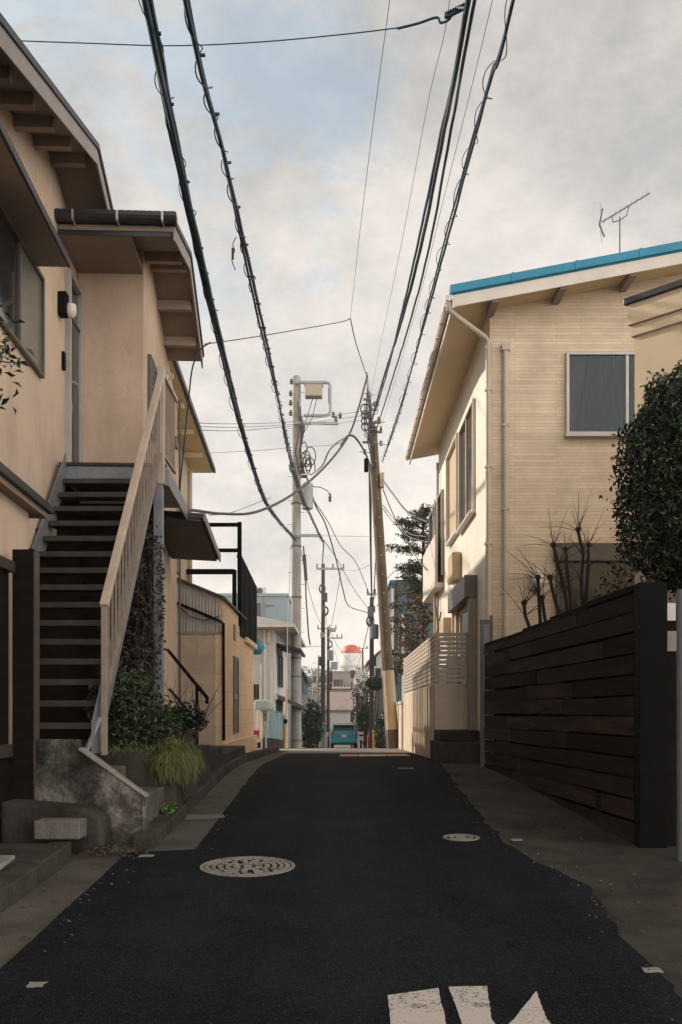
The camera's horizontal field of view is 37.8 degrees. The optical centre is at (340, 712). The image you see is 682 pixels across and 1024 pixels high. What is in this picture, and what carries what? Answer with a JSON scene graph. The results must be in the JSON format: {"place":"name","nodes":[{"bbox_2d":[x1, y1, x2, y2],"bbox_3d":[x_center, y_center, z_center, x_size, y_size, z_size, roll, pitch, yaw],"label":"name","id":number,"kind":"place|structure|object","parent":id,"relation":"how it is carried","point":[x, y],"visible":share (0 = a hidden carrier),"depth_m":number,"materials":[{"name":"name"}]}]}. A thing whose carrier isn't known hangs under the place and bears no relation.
{"place":"outdoors","nodes":[
{"label":"outdoors","id":0,"kind":"place"},
{"bbox_2d":[0,855,14,869],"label":"path","id":1,"kind":"structure","parent":0,"point":[5,860],"depth_m":6.60,"materials":[{"name":"concrete"}]},
{"bbox_2d":[0,843,46,874],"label":"path","id":2,"kind":"structure","parent":0,"point":[19,851],"depth_m":7.03,"materials":[{"name":"concrete"}]},
{"bbox_2d":[0,555,14,842],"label":"garden wall","id":3,"kind":"structure","parent":2,"relation":"on","point":[7,566],"depth_m":7.74,"materials":[{"name":"brown wood"}]},
{"bbox_2d":[0,298,34,414],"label":"leafy tree","id":4,"kind":"object","parent":2,"relation":"on","point":[6,348],"visible":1,"depth_m":6.61,"materials":[{"name":"green plant"}]},
{"bbox_2d":[1,739,164,854],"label":"retaining wall","id":5,"kind":"structure","parent":2,"relation":"on","point":[76,778],"depth_m":7.90,"materials":[{"name":"concrete"}]},
{"bbox_2d":[12,549,39,799],"bbox_3d":[-2.513,-0.145,7.940,0.175,2.290,0.160,0,0,0],"label":"gate post","id":6,"kind":"object","parent":5,"relation":"on","point":[25,655],"visible":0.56,"depth_m":7.86,"materials":[{"name":"brown wood"}]},
{"bbox_2d":[34,818,86,839],"bbox_3d":[-2.100,0.870,7.450,0.340,0.140,0.220,0,0,0],"label":"stone block","id":7,"kind":"object","parent":5,"relation":"on","point":[60,828],"depth_m":7.34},
{"bbox_2d":[94,745,209,807],"bbox_3d":[-2.225,0.710,10.225,1.450,0.680,2.350,0,0,0],"label":"planter","id":8,"kind":"object","parent":5,"relation":"on","point":[136,774],"visible":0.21,"depth_m":9.05,"materials":[{"name":"concrete"}]},
{"bbox_2d":[83,655,174,749],"bbox_3d":[-2.076,-0.007,9.782,0.828,1.154,1.037,0,0,0],"label":"leafy shrub","id":9,"kind":"object","parent":8,"relation":"on","point":[129,721],"visible":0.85,"depth_m":9.62,"materials":[{"name":"green plant"}]},
{"bbox_2d":[110,519,168,746],"bbox_3d":[-2.177,-0.821,10.736,0.629,2.486,0.585,0,0,-11],"label":"climbing vine","id":10,"kind":"object","parent":8,"relation":"on","point":[142,651],"visible":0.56,"depth_m":10.74,"materials":[{"name":"green plant"}]},
{"bbox_2d":[100,734,208,787],"bbox_3d":[-1.819,0.463,9.378,1.169,0.532,1.168,0,0,0],"label":"grass clump","id":11,"kind":"object","parent":8,"relation":"on","point":[189,765],"visible":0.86,"depth_m":9.06,"materials":[{"name":"plant"}]},
{"bbox_2d":[138,701,186,746],"bbox_3d":[-1.851,0.198,10.049,0.566,0.641,0.734,0,0,0],"label":"leafy shrub","id":12,"kind":"object","parent":8,"relation":"on","point":[168,724],"visible":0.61,"depth_m":10.02,"materials":[{"name":"green plant"}]},
{"bbox_2d":[72,751,284,858],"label":"ground","id":13,"kind":"structure","parent":0,"point":[115,848],"depth_m":7.80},
{"bbox_2d":[0,851,142,967],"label":"gutter","id":14,"kind":"object","parent":13,"relation":"on","point":[63,891],"visible":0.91,"depth_m":6.08,"materials":[{"name":"concrete"}]},
{"bbox_2d":[0,12,220,743],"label":"house","id":15,"kind":"structure","parent":13,"relation":"on","point":[98,289],"depth_m":11.10,"materials":[{"name":"beige paint"}]},
{"bbox_2d":[0,204,44,378],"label":"window","id":16,"kind":"structure","parent":15,"relation":"in","point":[22,282],"depth_m":9.47,"materials":[{"name":"glass"}]},
{"bbox_2d":[65,270,82,461],"bbox_3d":[-3.112,-3.905,11.657,0.134,2.290,0.632,0,0,0],"label":"door","id":17,"kind":"structure","parent":15,"relation":"in","point":[73,326],"depth_m":11.65,"materials":[{"name":"metal"}]},
{"bbox_2d":[32,366,187,754],"bbox_3d":[-2.537,-1.435,10.569,1.245,4.770,4.874,0,0,0],"label":"outdoor staircase","id":18,"kind":"structure","parent":15,"relation":"attached to","point":[147,483],"depth_m":10.00,"materials":[{"name":"metal"}]},
{"bbox_2d":[147,354,156,441],"bbox_3d":[-2.394,-3.975,12.628,0.050,0.950,0.540,0,0,-3],"label":"window","id":19,"kind":"structure","parent":15,"relation":"in","point":[151,366],"depth_m":12.36,"materials":[{"name":"grey metal"}]},
{"bbox_2d":[179,342,210,489],"bbox_3d":[-2.222,-4.168,14.355,0.246,2.133,0.969,0,0,-38],"label":"overhead cable","id":20,"kind":"object","parent":15,"relation":"attached to","point":[187,412],"visible":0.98,"depth_m":14.23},
{"bbox_2d":[0,746,279,913],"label":"kerb","id":21,"kind":"structure","parent":13,"relation":"on","point":[22,878],"depth_m":7.21,"materials":[{"name":"concrete"}]},
{"bbox_2d":[160,801,179,814],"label":"weed","id":22,"kind":"object","parent":21,"relation":"on","point":[167,808],"visible":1,"depth_m":8.76,"materials":[{"name":"green plant"}]},
{"bbox_2d":[168,361,215,582],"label":"house","id":23,"kind":"structure","parent":13,"relation":"on","point":[197,458],"depth_m":18.76,"materials":[{"name":"paint"}]},
{"bbox_2d":[177,577,257,752],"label":"shed","id":24,"kind":"structure","parent":13,"relation":"on","point":[216,650],"depth_m":16.90,"materials":[{"name":"paint"}]},
{"bbox_2d":[186,522,256,642],"bbox_3d":[-2.626,-2.633,21.555,1.334,2.226,3.990,0,0,0],"label":"terrace railing","id":25,"kind":"object","parent":24,"relation":"on","point":[244,594],"visible":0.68,"depth_m":19.61,"materials":[{"name":"black metal"}]},
{"bbox_2d":[233,656,238,733],"bbox_3d":[-1.985,-0.325,18.960,0.060,1.450,0.820,0,0,0],"label":"door","id":26,"kind":"structure","parent":24,"relation":"in","point":[235,660],"depth_m":18.88,"materials":[{"name":"grey metal"}]},
{"bbox_2d":[210,746,244,771],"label":"entry plinth","id":27,"kind":"structure","parent":13,"relation":"on","point":[220,755],"depth_m":12.81,"materials":[{"name":"concrete"}]},
{"bbox_2d":[166,700,209,744],"bbox_3d":[-1.857,0.144,11.931,0.538,0.592,0.623,0,0,0],"label":"potted plant","id":28,"kind":"object","parent":27,"relation":"on","point":[188,720],"visible":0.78,"depth_m":11.83,"materials":[{"name":"green plant"}]},
{"bbox_2d":[167,649,208,744],"bbox_3d":[-1.911,-0.167,12.332,0.061,1.334,1.526,0,0,-27],"label":"handrail","id":29,"kind":"object","parent":27,"relation":"on","point":[198,688],"visible":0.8,"depth_m":11.98,"materials":[{"name":"black metal"}]},
{"bbox_2d":[164,680,219,738],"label":"bare twigs","id":30,"kind":"object","parent":27,"relation":"on","point":[189,700],"visible":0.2,"depth_m":12.36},
{"bbox_2d":[217,593,290,747],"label":"building","id":31,"kind":"structure","parent":13,"relation":"on","point":[272,606],"depth_m":60.00,"materials":[{"name":"paint"}]},
{"bbox_2d":[259,664,261,699],"bbox_3d":[-2.673,-0.199,33.000,0.083,2.826,0.083,0,0,-23],"label":"metal post","id":32,"kind":"object","parent":13,"relation":"on","point":[260,681],"visible":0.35,"depth_m":32.97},
{"bbox_2d":[257,737,282,747],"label":"retaining wall","id":33,"kind":"structure","parent":13,"relation":"on","point":[271,742],"depth_m":29.84,"materials":[{"name":"concrete"}]},
{"bbox_2d":[264,710,284,739],"bbox_3d":[-2.116,0.485,31.985,0.111,1.430,7.972,0,0,1],"label":"sheet fence","id":34,"kind":"object","parent":33,"relation":"on","point":[275,728],"visible":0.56,"depth_m":31.70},
{"bbox_2d":[253,616,307,747],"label":"house","id":35,"kind":"structure","parent":13,"relation":"on","point":[272,635],"depth_m":34.00,"materials":[{"name":"grey"}]},
{"bbox_2d":[277,653,282,687],"bbox_3d":[-2.272,-1.550,37.250,0.060,1.190,2.590,0,0,0],"label":"window","id":36,"kind":"structure","parent":35,"relation":"in","point":[279,657],"depth_m":37.09,"materials":[{"name":"grey glass"}]},
{"bbox_2d":[283,546,290,747],"bbox_3d":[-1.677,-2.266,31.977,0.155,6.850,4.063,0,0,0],"label":"marker post","id":37,"kind":"object","parent":13,"relation":"on","point":[285,727],"visible":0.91,"depth_m":29.98,"materials":[{"name":"black metal"}]},
{"bbox_2d":[301,667,311,692],"bbox_3d":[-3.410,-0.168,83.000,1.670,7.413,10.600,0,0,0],"label":"house","id":38,"kind":"structure","parent":13,"relation":"on","point":[305,679],"depth_m":78.44,"materials":[{"name":"paint"}]},
{"bbox_2d":[301,693,317,747],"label":"house","id":39,"kind":"structure","parent":13,"relation":"on","point":[305,698],"depth_m":73.03,"materials":[{"name":"grey"}]},
{"bbox_2d":[301,697,325,747],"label":"garden bush","id":40,"kind":"object","parent":13,"relation":"on","point":[310,717],"visible":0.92,"depth_m":55.55,"materials":[{"name":"green plant"}]},
{"bbox_2d":[288,375,341,747],"bbox_3d":[-1.002,-5.345,36.142,1.999,13.963,0.808,0,0,13],"label":"utility pole","id":41,"kind":"object","parent":13,"relation":"on","point":[313,389],"visible":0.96,"depth_m":36.33,"materials":[{"name":"concrete"}]},
{"bbox_2d":[138,0,295,540],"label":"overhead cable","id":42,"kind":"object","parent":41,"relation":"attached to","point":[154,32],"visible":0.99,"depth_m":9.71,"materials":[{"name":"rubber"}]},
{"bbox_2d":[182,0,322,541],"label":"overhead cable","id":43,"kind":"object","parent":41,"relation":"attached to","point":[189,21],"visible":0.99,"depth_m":10.76,"materials":[{"name":"rubber"}]},
{"bbox_2d":[299,435,346,477],"bbox_3d":[-0.638,-7.839,30.800,0.296,1.624,10.932,0,0,-8],"label":"overhead cable","id":44,"kind":"object","parent":41,"relation":"attached to","point":[331,447],"visible":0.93,"depth_m":29.10,"materials":[{"name":"rubber"}]},
{"bbox_2d":[299,464,367,612],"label":"overhead cable","id":45,"kind":"object","parent":41,"relation":"attached to","point":[333,549],"visible":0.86,"depth_m":52.89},
{"bbox_2d":[312,670,326,747],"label":"building","id":46,"kind":"structure","parent":13,"relation":"on","point":[314,679],"depth_m":175.00,"materials":[{"name":"grey"}]},
{"bbox_2d":[302,662,342,704],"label":"garden tree","id":47,"kind":"object","parent":13,"relation":"on","point":[308,670],"visible":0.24,"depth_m":159.56,"materials":[{"name":"green plant"}]},
{"bbox_2d":[316,564,343,722],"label":"utility pole","id":48,"kind":"object","parent":13,"relation":"on","point":[323,615],"visible":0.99,"depth_m":65.87,"materials":[{"name":"grey concrete"}]},
{"bbox_2d":[317,625,342,747],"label":"utility pole","id":49,"kind":"object","parent":13,"relation":"on","point":[330,657],"visible":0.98,"depth_m":83.80,"materials":[{"name":"grey concrete"}]},
{"bbox_2d":[325,692,353,747],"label":"house","id":50,"kind":"structure","parent":13,"relation":"on","point":[341,705],"depth_m":95.78,"materials":[{"name":"pink"}]},
{"bbox_2d":[330,668,353,746],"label":"building","id":51,"kind":"structure","parent":13,"relation":"on","point":[341,681],"depth_m":135.00,"materials":[{"name":"paint"}]},
{"bbox_2d":[340,645,361,670],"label":"domed tower","id":52,"kind":"structure","parent":13,"relation":"on","point":[351,653],"depth_m":213.10,"materials":[{"name":"white paint"}]},
{"bbox_2d":[351,668,368,747],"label":"garden tree","id":53,"kind":"object","parent":13,"relation":"on","point":[365,696],"visible":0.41,"depth_m":83.82,"materials":[{"name":"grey plant"}]},
{"bbox_2d":[354,670,367,721],"bbox_3d":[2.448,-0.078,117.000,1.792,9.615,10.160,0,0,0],"label":"building","id":54,"kind":"structure","parent":13,"relation":"on","point":[359,673],"depth_m":112.00,"materials":[{"name":"grey"}]},
{"bbox_2d":[366,589,378,747],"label":"utility pole","id":55,"kind":"object","parent":13,"relation":"on","point":[374,631],"visible":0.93,"depth_m":59.86,"materials":[{"name":"grey concrete"}]},
{"bbox_2d":[364,649,381,707],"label":"house","id":56,"kind":"structure","parent":13,"relation":"on","point":[378,669],"depth_m":78.00,"materials":[{"name":"grey"}]},
{"bbox_2d":[360,372,397,748],"bbox_3d":[1.019,-3.823,26.136,1.077,10.280,0.390,0,0,-7],"label":"utility pole","id":57,"kind":"object","parent":13,"relation":"on","point":[388,678],"visible":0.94,"depth_m":26.08,"materials":[{"name":"brown wood"}]},
{"bbox_2d":[180,375,367,515],"bbox_3d":[-1.230,-5.942,20.761,0.805,5.808,11.374,0,0,16],"label":"overhead cable","id":58,"kind":"object","parent":57,"relation":"attached to","point":[276,503],"visible":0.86,"depth_m":22.54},
{"bbox_2d":[350,319,366,375],"bbox_3d":[0.422,-8.220,22.651,0.030,1.252,6.920,0,0,4],"label":"overhead cable","id":59,"kind":"object","parent":57,"relation":"attached to","point":[357,347],"visible":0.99,"depth_m":21.55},
{"bbox_2d":[204,318,350,344],"bbox_3d":[-0.974,-6.394,16.643,0.244,2.434,5.617,0,0,22],"label":"overhead cable","id":60,"kind":"object","parent":59,"relation":"attached to","point":[279,332],"visible":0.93,"depth_m":16.75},
{"bbox_2d":[350,0,389,317],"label":"overhead cable","id":61,"kind":"object","parent":60,"relation":"attached to","point":[371,138],"visible":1,"depth_m":10.00,"materials":[{"name":"rubber"}]},
{"bbox_2d":[368,465,371,597],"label":"overhead cable","id":62,"kind":"object","parent":57,"relation":"attached to","point":[370,517],"visible":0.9,"depth_m":36.95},
{"bbox_2d":[381,479,428,522],"bbox_3d":[1.460,-5.168,23.997,0.091,2.001,4.303,0,0,-12],"label":"overhead cable","id":63,"kind":"object","parent":57,"relation":"attached to","point":[401,505],"visible":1,"depth_m":23.82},
{"bbox_2d":[369,0,449,399],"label":"overhead cable","id":64,"kind":"object","parent":57,"relation":"attached to","point":[414,173],"visible":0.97,"depth_m":10.72,"materials":[{"name":"rubber"}]},
{"bbox_2d":[372,0,470,419],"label":"overhead cable","id":65,"kind":"object","parent":57,"relation":"attached to","point":[437,159],"visible":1,"depth_m":10.08,"materials":[{"name":"rubber"}]},
{"bbox_2d":[397,6,463,29],"bbox_3d":[0.678,-5.067,7.285,0.565,0.083,0.102,0,0,33],"label":"overhead cable","id":66,"kind":"object","parent":65,"relation":"attached to","point":[427,20],"visible":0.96,"depth_m":7.32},
{"bbox_2d":[22,27,396,45],"bbox_3d":[-1.142,-5.349,7.891,3.297,0.520,0.095,0,0,16],"label":"overhead cable","id":67,"kind":"object","parent":66,"relation":"attached to","point":[216,44],"visible":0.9,"depth_m":7.86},
{"bbox_2d":[444,3,464,18],"bbox_3d":[0.830,-5.078,7.200,0.162,0.097,0.032,0,0,0],"label":"cable clamp","id":68,"kind":"object","parent":65,"relation":"attached to","point":[450,13],"visible":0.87,"depth_m":7.18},
{"bbox_2d":[376,0,476,430],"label":"overhead cable","id":69,"kind":"object","parent":57,"relation":"attached to","point":[456,100],"visible":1,"depth_m":9.56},
{"bbox_2d":[381,0,492,425],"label":"overhead cable","id":70,"kind":"object","parent":57,"relation":"attached to","point":[449,174],"visible":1,"depth_m":9.96,"materials":[{"name":"rubber"}]},
{"bbox_2d":[381,0,514,462],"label":"overhead cable","id":71,"kind":"object","parent":57,"relation":"attached to","point":[495,65],"visible":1,"depth_m":10.18,"materials":[{"name":"rubber"}]},
{"bbox_2d":[372,710,385,747],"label":"garden hedge","id":72,"kind":"object","parent":13,"relation":"on","point":[380,742],"visible":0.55,"depth_m":43.56,"materials":[{"name":"green plant"}]},
{"bbox_2d":[375,676,385,737],"bbox_3d":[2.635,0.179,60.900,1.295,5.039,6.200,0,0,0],"label":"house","id":73,"kind":"structure","parent":13,"relation":"on","point":[381,704],"depth_m":58.00,"materials":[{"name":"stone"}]},
{"bbox_2d":[396,701,402,748],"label":"garden wall","id":74,"kind":"structure","parent":13,"relation":"on","point":[399,704],"depth_m":25.07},
{"bbox_2d":[377,503,433,687],"bbox_3d":[2.113,-2.624,30.936,1.962,7.936,2.504,0,0,0],"label":"feathery tree","id":75,"kind":"object","parent":13,"relation":"on","point":[412,635],"visible":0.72,"depth_m":30.75,"materials":[{"name":"green plant"}]},
{"bbox_2d":[383,580,433,701],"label":"building","id":76,"kind":"structure","parent":13,"relation":"on","point":[394,587],"depth_m":52.00,"materials":[{"name":"paint"}]},
{"bbox_2d":[403,632,467,757],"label":"porch wall","id":77,"kind":"structure","parent":13,"relation":"on","point":[428,710],"depth_m":16.69,"materials":[{"name":"paint"}]},
{"bbox_2d":[405,241,681,741],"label":"house","id":78,"kind":"structure","parent":13,"relation":"on","point":[525,410],"depth_m":14.30,"materials":[{"name":"beige"}]},
{"bbox_2d":[429,489,443,580],"bbox_3d":[2.110,-3.750,22.150,0.060,1.790,2.922,0,0,0],"label":"window","id":79,"kind":"structure","parent":78,"relation":"in","point":[440,497],"depth_m":21.20,"materials":[{"name":"metal"}]},
{"bbox_2d":[446,432,457,546],"bbox_3d":[2.095,-4.125,18.638,0.090,1.750,1.735,0,0,0],"label":"window","id":80,"kind":"structure","parent":78,"relation":"in","point":[452,455],"depth_m":18.91,"materials":[{"name":"white paint"}]},
{"bbox_2d":[457,604,467,699],"bbox_3d":[2.093,-0.600,16.913,0.086,2.400,2.218,0,0,0],"label":"door","id":81,"kind":"structure","parent":78,"relation":"in","point":[463,614],"depth_m":17.08,"materials":[{"name":"beige metal"}]},
{"bbox_2d":[455,398,475,533],"bbox_3d":[2.088,-4.082,16.749,0.105,1.825,1.922,0,0,0],"label":"window","id":82,"kind":"structure","parent":78,"relation":"in","point":[467,431],"depth_m":16.68,"materials":[{"name":"glass"}]},
{"bbox_2d":[564,351,634,437],"bbox_3d":[3.945,-4.553,14.240,1.480,1.225,0.120,0,0,0],"label":"window","id":83,"kind":"structure","parent":78,"relation":"in","point":[599,385],"depth_m":14.28,"materials":[{"name":"glass"}]},
{"bbox_2d":[599,192,649,252],"bbox_3d":[4.540,-7.307,16.000,0.859,2.106,0.402,0,0,0],"label":"tv antenna","id":84,"kind":"object","parent":78,"relation":"on","point":[619,220],"visible":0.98,"depth_m":15.99,"materials":[{"name":"grey metal"}]},
{"bbox_2d":[484,585,633,841],"bbox_3d":[2.242,0.140,10.882,0.159,2.320,5.952,0,0,-3],"label":"wooden fence","id":85,"kind":"object","parent":13,"relation":"on","point":[560,708],"visible":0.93,"depth_m":9.65,"materials":[{"name":"brown wood"}]},
{"bbox_2d":[634,582,675,847],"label":"fence post","id":86,"kind":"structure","parent":85,"relation":"attached to","point":[654,719],"depth_m":7.78,"materials":[{"name":"black metal"}]},
{"bbox_2d":[587,542,634,600],"bbox_3d":[3.849,-0.624,11.846,2.126,2.864,1.684,0,0,0],"label":"garden shrub","id":87,"kind":"object","parent":13,"relation":"on","point":[614,565],"visible":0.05,"depth_m":11.88,"materials":[{"name":"green plant"}]},
{"bbox_2d":[598,359,681,602],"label":"camellia bush","id":88,"kind":"object","parent":13,"relation":"on","point":[646,491],"visible":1,"depth_m":8.36,"materials":[{"name":"green plant"}]},
{"bbox_2d":[623,279,681,602],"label":"house","id":89,"kind":"structure","parent":13,"relation":"on","point":[655,319],"depth_m":10.30,"materials":[{"name":"paint"}]},
{"bbox_2d":[676,589,681,861],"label":"metal post","id":90,"kind":"object","parent":13,"relation":"on","point":[679,725],"visible":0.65,"depth_m":7.27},
{"bbox_2d":[257,748,410,752],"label":"road","id":91,"kind":"structure","parent":0,"point":[360,750],"depth_m":23.42,"materials":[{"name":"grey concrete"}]},
{"bbox_2d":[253,700,273,741],"bbox_3d":[-2.152,0.227,27.230,0.565,1.137,1.540,0,0,0],"label":"covered cart","id":92,"kind":"object","parent":91,"relation":"on","point":[260,706],"visible":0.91,"depth_m":26.63,"materials":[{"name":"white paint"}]},
{"bbox_2d":[261,711,267,747],"bbox_3d":[-2.103,0.444,27.230,0.196,1.121,0.100,0,0,0],"label":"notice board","id":93,"kind":"object","parent":91,"relation":"on","point":[265,719],"visible":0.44,"depth_m":27.20,"materials":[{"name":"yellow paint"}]},
{"bbox_2d":[0,747,681,1023],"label":"road","id":94,"kind":"structure","parent":0,"point":[371,901],"depth_m":5.45,"materials":[{"name":"asphalt"}]},
{"bbox_2d":[146,752,286,850],"bbox_3d":[-1.250,0.911,15.310,0.500,0.308,15.380,0,0,0],"label":"gutter","id":95,"kind":"object","parent":94,"relation":"on","point":[181,836],"visible":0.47,"depth_m":9.77,"materials":[{"name":"concrete"}]},
{"bbox_2d":[185,815,224,819],"bbox_3d":[-1.253,0.969,9.184,0.368,0.021,0.265,0,0,0],"label":"drain cover","id":96,"kind":"object","parent":95,"relation":"on","point":[190,817],"visible":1,"depth_m":9.17,"materials":[{"name":"concrete"}]},
{"bbox_2d":[200,856,294,876],"bbox_3d":[-0.660,1.091,7.033,0.669,0.051,0.669,0,0,0],"label":"manhole cover","id":97,"kind":"object","parent":94,"relation":"on","point":[257,871],"visible":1,"depth_m":7.01,"materials":[{"name":"metal"}]},
{"bbox_2d":[0,762,673,1019],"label":"grit","id":98,"kind":"object","parent":94,"relation":"on","point":[465,813],"visible":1,"depth_m":6.92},
{"bbox_2d":[1,780,681,973],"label":"dead leaves","id":99,"kind":"object","parent":94,"relation":"on","point":[124,848],"visible":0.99,"depth_m":7.46,"materials":[{"name":"brown plant"}]},
{"bbox_2d":[329,722,358,747],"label":"parked car","id":100,"kind":"object","parent":94,"relation":"on","point":[343,733],"visible":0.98,"depth_m":61.00,"materials":[{"name":"teal paint"}]},
{"bbox_2d":[355,700,368,747],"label":"garden bush","id":101,"kind":"object","parent":94,"relation":"on","point":[363,715],"visible":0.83,"depth_m":65.71,"materials":[{"name":"green plant"}]},
{"bbox_2d":[388,988,445,1023],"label":"road marking","id":102,"kind":"object","parent":94,"relation":"on","point":[420,1007],"visible":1,"depth_m":4.18,"materials":[{"name":"white paint"}]},
{"bbox_2d":[443,834,479,840],"bbox_3d":[0.985,1.029,8.146,0.300,0.031,0.300,0,0,0],"label":"manhole cover","id":103,"kind":"object","parent":94,"relation":"on","point":[461,837],"visible":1,"depth_m":8.13,"materials":[{"name":"metal"}]},
{"bbox_2d":[449,986,494,1023],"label":"road marking","id":104,"kind":"object","parent":94,"relation":"on","point":[472,1004],"visible":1,"depth_m":4.23,"materials":[{"name":"white paint"}]},
{"bbox_2d":[509,991,550,1023],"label":"road marking","id":105,"kind":"object","parent":94,"relation":"on","point":[531,1011],"visible":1,"depth_m":4.11,"materials":[{"name":"white paint"}]},
{"bbox_2d":[0,0,681,675],"label":"sky","id":106,"kind":"structure","parent":0,"point":[583,114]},
{"bbox_2d":[364,676,382,721],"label":"clipped tree","id":107,"kind":"object","parent":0,"point":[374,683],"visible":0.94,"depth_m":49.90,"materials":[{"name":"green plant"}]},
{"bbox_2d":[442,763,681,997],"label":"pavement","id":108,"kind":"structure","parent":0,"point":[654,915],"depth_m":7.38,"materials":[{"name":"concrete"}]},
{"bbox_2d":[430,729,479,762],"bbox_3d":[1.795,0.590,15.615,0.670,0.620,1.330,0,0,0],"label":"entry step","id":109,"kind":"object","parent":108,"relation":"on","point":[454,745],"visible":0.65,"depth_m":14.95,"materials":[{"name":"concrete"}]},
{"bbox_2d":[480,615,492,766],"bbox_3d":[2.042,-0.280,13.954,0.175,2.160,0.102,0,0,0],"label":"post","id":110,"kind":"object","parent":108,"relation":"on","point":[486,633],"depth_m":13.95,"materials":[{"name":"grey metal"}]},
{"bbox_2d":[504,547,564,626],"bbox_3d":[2.537,-0.990,13.299,0.843,2.388,0.610,0,0,-16],"label":"pruned shrub","id":111,"kind":"object","parent":108,"relation":"on","point":[540,601],"visible":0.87,"depth_m":13.18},
{"bbox_2d":[512,487,603,614],"bbox_3d":[2.803,-1.274,12.952,1.250,3.155,0.996,0,0,0],"label":"pruned shrub","id":112,"kind":"object","parent":108,"relation":"on","point":[583,594],"visible":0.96,"depth_m":12.96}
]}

